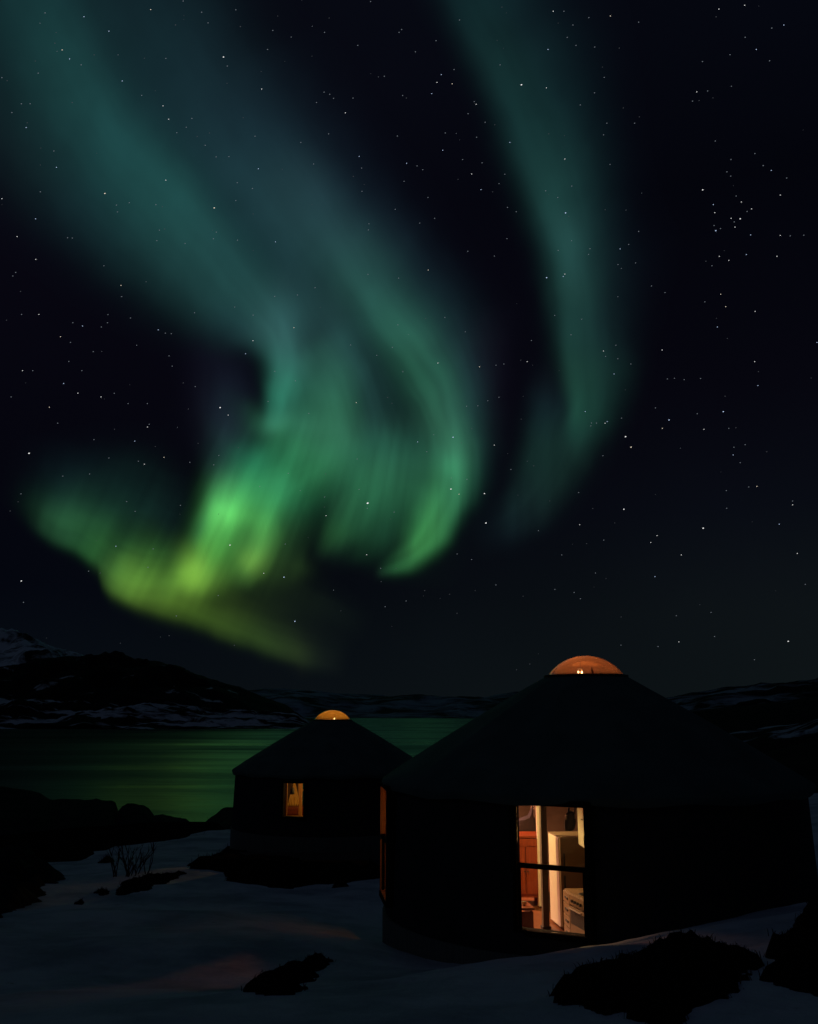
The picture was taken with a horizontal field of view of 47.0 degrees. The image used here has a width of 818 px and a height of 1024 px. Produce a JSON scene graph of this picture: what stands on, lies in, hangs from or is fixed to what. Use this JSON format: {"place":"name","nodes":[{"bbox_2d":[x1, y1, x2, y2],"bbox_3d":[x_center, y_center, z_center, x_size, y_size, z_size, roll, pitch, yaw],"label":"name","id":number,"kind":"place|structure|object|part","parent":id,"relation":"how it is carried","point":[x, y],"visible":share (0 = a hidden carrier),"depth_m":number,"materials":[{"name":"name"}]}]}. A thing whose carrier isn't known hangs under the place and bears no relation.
{"place":"outdoors","nodes":[
{"label":"outdoors","id":0,"kind":"place"},
{"bbox_2d":[0,628,83,666],"bbox_3d":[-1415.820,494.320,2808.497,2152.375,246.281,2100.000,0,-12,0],"label":"mountain","id":1,"kind":"structure","parent":0,"point":[17,647],"depth_m":2381.91,"materials":[{"name":"white snow"}]},
{"bbox_2d":[0,698,309,728],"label":"shore slope","id":2,"kind":"structure","parent":0,"point":[138,716],"depth_m":687.35,"materials":[{"name":"white snow"}]},
{"bbox_2d":[0,651,312,728],"bbox_3d":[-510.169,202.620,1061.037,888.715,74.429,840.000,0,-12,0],"label":"hill","id":3,"kind":"structure","parent":0,"point":[114,679],"depth_m":822.22,"materials":[{"name":"black stone"}]},
{"bbox_2d":[0,718,474,821],"bbox_3d":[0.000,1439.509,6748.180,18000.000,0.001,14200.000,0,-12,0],"label":"water","id":4,"kind":"structure","parent":0,"point":[188,775],"depth_m":237.70,"materials":[{"name":"green liquid"}]},
{"bbox_2d":[287,805,302,815],"bbox_3d":[-3.199,9.851,30.727,1.900,0.640,1.000,0,-12,0],"label":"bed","id":5,"kind":"object","parent":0,"point":[292,810],"depth_m":30.30,"materials":[{"name":"brown wood"}]},
{"bbox_2d":[248,688,517,717],"bbox_3d":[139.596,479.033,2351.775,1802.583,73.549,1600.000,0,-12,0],"label":"hills","id":6,"kind":"structure","parent":0,"point":[309,704],"depth_m":1883.23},
{"bbox_2d":[1,1,805,659],"bbox_3d":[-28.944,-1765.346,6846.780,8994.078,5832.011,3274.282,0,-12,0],"label":"stars","id":7,"kind":"object","parent":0,"point":[395,209],"visible":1,"depth_m":7462.56,"materials":[{"name":"white"}]},
{"bbox_2d":[0,793,817,1023],"bbox_3d":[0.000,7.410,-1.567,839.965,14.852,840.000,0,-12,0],"label":"ground","id":8,"kind":"structure","parent":0,"point":[194,946],"depth_m":9.90,"materials":[{"name":"white snow"}]},
{"bbox_2d":[0,861,65,917],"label":"rock outcrop","id":9,"kind":"object","parent":8,"relation":"on","point":[15,893],"visible":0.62,"depth_m":17.22,"materials":[{"name":"grey stone"}]},
{"bbox_2d":[0,786,117,834],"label":"rock headland","id":10,"kind":"structure","parent":8,"relation":"on","point":[23,810],"depth_m":45.03,"materials":[{"name":"black stone"}]},
{"bbox_2d":[74,897,83,904],"bbox_3d":[-6.050,7.251,17.290,0.248,0.446,1.085,3,-12,-15],"label":"heather patch","id":11,"kind":"object","parent":8,"relation":"on","point":[80,902],"visible":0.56,"depth_m":16.95,"materials":[{"name":"brown plant"}]},
{"bbox_2d":[94,886,109,895],"bbox_3d":[-6.068,7.567,18.536,0.336,0.436,0.868,4,-13,-17],"label":"heather patch","id":12,"kind":"object","parent":8,"relation":"on","point":[102,891],"visible":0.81,"depth_m":18.38,"materials":[{"name":"brown plant"}]},
{"bbox_2d":[98,854,114,862],"bbox_3d":[-8.424,9.710,26.085,0.534,0.578,1.532,4,-13,-18],"label":"heather patch","id":13,"kind":"object","parent":8,"relation":"on","point":[105,859],"visible":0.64,"depth_m":25.64,"materials":[{"name":"black plant"}]},
{"bbox_2d":[0,817,228,861],"bbox_3d":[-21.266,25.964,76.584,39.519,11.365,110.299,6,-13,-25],"label":"heather patch","id":14,"kind":"object","parent":8,"relation":"on","point":[73,844],"visible":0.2,"depth_m":34.25,"materials":[{"name":"black plant"}]},
{"bbox_2d":[106,838,149,876],"bbox_3d":[-6.505,7.980,21.621,1.173,0.970,0.645,-2,-12,12],"label":"shrub","id":15,"kind":"object","parent":8,"relation":"on","point":[114,866],"visible":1,"depth_m":21.78,"materials":[{"name":"black plant"}]},
{"bbox_2d":[115,803,153,824],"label":"rock outcrop","id":16,"kind":"object","parent":8,"relation":"on","point":[130,813],"visible":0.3,"depth_m":44.34,"materials":[{"name":"black stone"}]},
{"bbox_2d":[122,831,156,876],"bbox_3d":[-6.301,7.982,21.975,0.821,1.093,0.840,3,-12,-15],"label":"shrub","id":17,"kind":"object","parent":8,"relation":"on","point":[133,865],"visible":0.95,"depth_m":21.84,"materials":[{"name":"black plant"}]},
{"bbox_2d":[115,870,186,895],"bbox_3d":[-5.696,8.018,20.180,1.287,0.612,4.537,0,-12,0],"label":"heather patch","id":18,"kind":"object","parent":8,"relation":"on","point":[147,882],"visible":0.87,"depth_m":19.83,"materials":[{"name":"brown plant"}]},
{"bbox_2d":[149,814,188,821],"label":"rock outcrop","id":19,"kind":"object","parent":8,"relation":"on","point":[161,818],"visible":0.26,"depth_m":43.10,"materials":[{"name":"black stone"}]},
{"bbox_2d":[206,807,232,828],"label":"rock outcrop","id":20,"kind":"object","parent":8,"relation":"on","point":[222,817],"visible":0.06,"depth_m":41.22,"materials":[{"name":"black stone"}]},
{"bbox_2d":[186,843,379,888],"bbox_3d":[-3.199,9.919,26.677,5.977,1.640,13.548,0,-12,0],"label":"heather patch","id":21,"kind":"object","parent":8,"relation":"on","point":[273,871],"visible":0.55,"depth_m":22.47,"materials":[{"name":"black plant"}]},
{"bbox_2d":[241,951,335,995],"bbox_3d":[-1.229,4.451,8.806,0.975,1.091,4.483,0,-12,0],"label":"heather patch","id":22,"kind":"object","parent":8,"relation":"on","point":[288,977],"visible":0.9,"depth_m":9.16,"materials":[{"name":"brown plant"}]},
{"bbox_2d":[221,852,369,864],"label":"deck","id":23,"kind":"structure","parent":8,"relation":"on","point":[359,858],"depth_m":25.77,"materials":[{"name":"grey wood"}]},
{"bbox_2d":[230,710,412,865],"bbox_3d":[-2.454,8.679,29.748,6.224,4.729,6.224,0,-12,0],"label":"yurt","id":24,"kind":"object","parent":8,"relation":"on","point":[339,765],"visible":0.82,"depth_m":27.19,"materials":[{"name":"fabric"}]},
{"bbox_2d":[285,783,287,815],"bbox_3d":[-3.685,8.390,28.071,0.160,2.300,0.160,0,-12,0],"label":"roof post","id":25,"kind":"object","parent":24,"relation":"on","point":[286,799],"visible":0.23,"depth_m":27.98,"materials":[{"name":"brown wood"}]},
{"bbox_2d":[290,783,294,793],"bbox_3d":[-3.693,8.652,29.856,0.150,0.590,0.150,0,-12,0],"label":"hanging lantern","id":26,"kind":"object","parent":24,"relation":"hanging from","point":[292,790],"visible":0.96,"depth_m":29.77,"materials":[{"name":"black metal"}]},
{"bbox_2d":[287,783,298,805],"bbox_3d":[-3.796,9.315,31.039,0.460,0.761,0.061,0,-12,0],"label":"curtain","id":27,"kind":"object","parent":24,"relation":"hanging from","point":[293,799],"visible":0.79,"depth_m":31.00,"materials":[{"name":"fabric"}]},
{"bbox_2d":[280,780,307,819],"bbox_3d":[-3.282,8.232,26.911,0.780,1.050,0.180,-4,-13,20],"label":"window","id":28,"kind":"structure","parent":24,"relation":"in","point":[283,783],"depth_m":26.85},
{"bbox_2d":[298,784,302,815],"bbox_3d":[-3.455,8.804,30.028,0.150,2.300,0.150,0,-12,0],"label":"roof post","id":29,"kind":"object","parent":24,"relation":"on","point":[300,800],"visible":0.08,"depth_m":29.90,"materials":[{"name":"brown wood"}]},
{"bbox_2d":[379,656,817,963],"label":"yurt","id":30,"kind":"object","parent":8,"relation":"on","point":[690,819],"visible":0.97,"depth_m":11.66,"materials":[{"name":"fabric"}]},
{"bbox_2d":[379,781,396,907],"bbox_3d":[-0.296,4.722,13.483,0.180,1.600,0.980,1,-12,-7],"label":"window","id":31,"kind":"structure","parent":30,"relation":"in","point":[388,798],"depth_m":13.11,"materials":[{"name":"wood"}]},
{"bbox_2d":[519,831,540,906],"bbox_3d":[1.760,5.447,14.379,0.498,1.012,0.560,0,-12,0],"label":"sideboard","id":32,"kind":"object","parent":30,"relation":"on","point":[528,854],"visible":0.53,"depth_m":14.16,"materials":[{"name":"red wood"}]},
{"bbox_3d":[1.643,5.376,14.131,0.214,0.689,0.046,0,-12,0],"label":"door","id":33,"kind":"part","parent":32,"relation":"part of","materials":[{"name":"red wood"}]},
{"bbox_3d":[1.877,5.376,14.131,0.214,0.689,0.046,0,-12,0],"label":"door","id":34,"kind":"part","parent":32,"relation":"part of","materials":[{"name":"red wood"}]},
{"bbox_2d":[531,806,541,905],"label":"partition wall","id":35,"kind":"structure","parent":30,"relation":"on","point":[536,812],"depth_m":14.14,"materials":[{"name":"white paint"}]},
{"bbox_2d":[519,806,535,830],"bbox_3d":[1.872,4.875,14.892,0.356,0.449,0.167,0,-12,0],"label":"jacket","id":36,"kind":"object","parent":35,"relation":"hanging from","point":[527,823],"visible":0.76,"depth_m":14.81,"materials":[{"name":"fabric"}]},
{"bbox_2d":[539,806,550,929],"bbox_3d":[1.837,4.354,12.878,0.120,2.530,0.120,2,-12,-8],"label":"roof post","id":37,"kind":"object","parent":30,"relation":"on","point":[544,873],"visible":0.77,"depth_m":12.74,"materials":[{"name":"beige wood"}]},
{"bbox_2d":[509,801,596,944],"bbox_3d":[1.693,4.221,11.149,1.000,1.555,0.180,-6,-13,27],"label":"window","id":38,"kind":"structure","parent":30,"relation":"in","point":[588,872],"depth_m":11.01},
{"bbox_2d":[548,831,584,926],"bbox_3d":[2.275,5.015,12.872,0.570,1.155,0.643,1,-12,-6],"label":"refrigerator","id":39,"kind":"object","parent":30,"relation":"on","point":[566,848],"visible":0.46,"depth_m":12.67,"materials":[{"name":"metal"}]},
{"bbox_2d":[564,807,575,830],"bbox_3d":[2.202,4.129,12.868,0.173,0.459,0.115,0,-12,0],"label":"bag","id":40,"kind":"object","parent":39,"relation":"on","point":[569,821],"visible":0.75,"depth_m":12.82,"materials":[{"name":"black fabric"}]},
{"bbox_3d":[2.303,5.149,12.548,0.556,0.719,0.066,1,-12,-6],"label":"door","id":41,"kind":"part","parent":39,"relation":"part of","materials":[{"name":"white metal"}]},
{"bbox_3d":[2.303,4.598,12.665,0.556,0.384,0.066,1,-12,-6],"label":"door","id":42,"kind":"part","parent":39,"relation":"part of","materials":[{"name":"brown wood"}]},
{"bbox_2d":[563,888,582,931],"bbox_3d":[2.240,5.149,12.008,0.485,0.594,0.355,1,-12,-4],"label":"drawer unit","id":43,"kind":"object","parent":30,"relation":"on","point":[566,905],"visible":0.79,"depth_m":12.01,"materials":[{"name":"white wood"}]},
{"bbox_2d":[568,893,584,933],"bbox_3d":[2.310,5.060,11.617,0.567,0.622,0.495,3,-12,-12],"label":"cooker","id":44,"kind":"object","parent":30,"relation":"on","point":[576,908],"visible":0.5,"depth_m":11.60,"materials":[{"name":"metal"}]},
{"bbox_2d":[568,906,584,933],"bbox_3d":[2.068,5.059,11.565,0.068,0.320,0.485,3,-12,-12],"label":"oven door","id":45,"kind":"structure","parent":44,"relation":"in","point":[576,915],"depth_m":11.59,"materials":[{"name":"metal"}]},
{"bbox_2d":[576,660,583,672],"bbox_3d":[2.634,2.383,14.482,0.118,0.200,0.049,7,-14,-29],"label":"pendant lamp","id":46,"kind":"object","parent":30,"relation":"hanging from","point":[580,668],"visible":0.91,"depth_m":14.47,"materials":[{"name":"brown"}]},
{"bbox_2d":[577,808,583,846],"bbox_3d":[2.369,4.001,12.133,0.357,0.620,0.510,0,-12,-1],"label":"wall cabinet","id":47,"kind":"object","parent":30,"relation":"attached to","point":[580,827],"depth_m":12.18,"materials":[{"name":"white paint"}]},
{"bbox_2d":[577,808,583,846],"bbox_3d":[2.217,4.001,12.134,0.055,0.600,0.490,0,-12,-1],"label":"door","id":48,"kind":"structure","parent":47,"relation":"in","point":[579,810],"depth_m":12.18,"materials":[{"name":"white paint"}]},
{"bbox_2d":[547,929,767,1023],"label":"heather patch","id":49,"kind":"object","parent":8,"relation":"on","point":[673,977],"visible":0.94,"depth_m":6.08,"materials":[{"name":"brown plant"}]},
{"bbox_2d":[757,893,817,996],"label":"heather patch","id":50,"kind":"object","parent":8,"relation":"on","point":[793,954],"visible":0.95,"depth_m":6.54,"materials":[{"name":"brown plant"}]},
{"bbox_2d":[0,0,817,697],"label":"sky","id":51,"kind":"structure","parent":0,"point":[94,574],"materials":[{"name":"black"}]},
{"bbox_2d":[522,901,534,927],"bbox_3d":[1.264,5.253,12.050,0.620,0.409,0.420,1,-12,-6],"label":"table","id":52,"kind":"object","parent":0,"point":[527,917],"visible":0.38,"depth_m":11.90,"materials":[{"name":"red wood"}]},
{"bbox_2d":[667,678,817,709],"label":"hill","id":53,"kind":"structure","parent":0,"point":[735,696],"depth_m":355.21,"materials":[{"name":"black stone"}]},
{"bbox_2d":[689,696,817,731],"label":"rocky slope","id":54,"kind":"structure","parent":0,"point":[761,715],"depth_m":138.39,"materials":[{"name":"black stone"}]},
{"bbox_2d":[728,718,817,752],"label":"snow slope","id":55,"kind":"structure","parent":0,"point":[766,739],"depth_m":77.95,"materials":[{"name":"white snow"}]}
]}

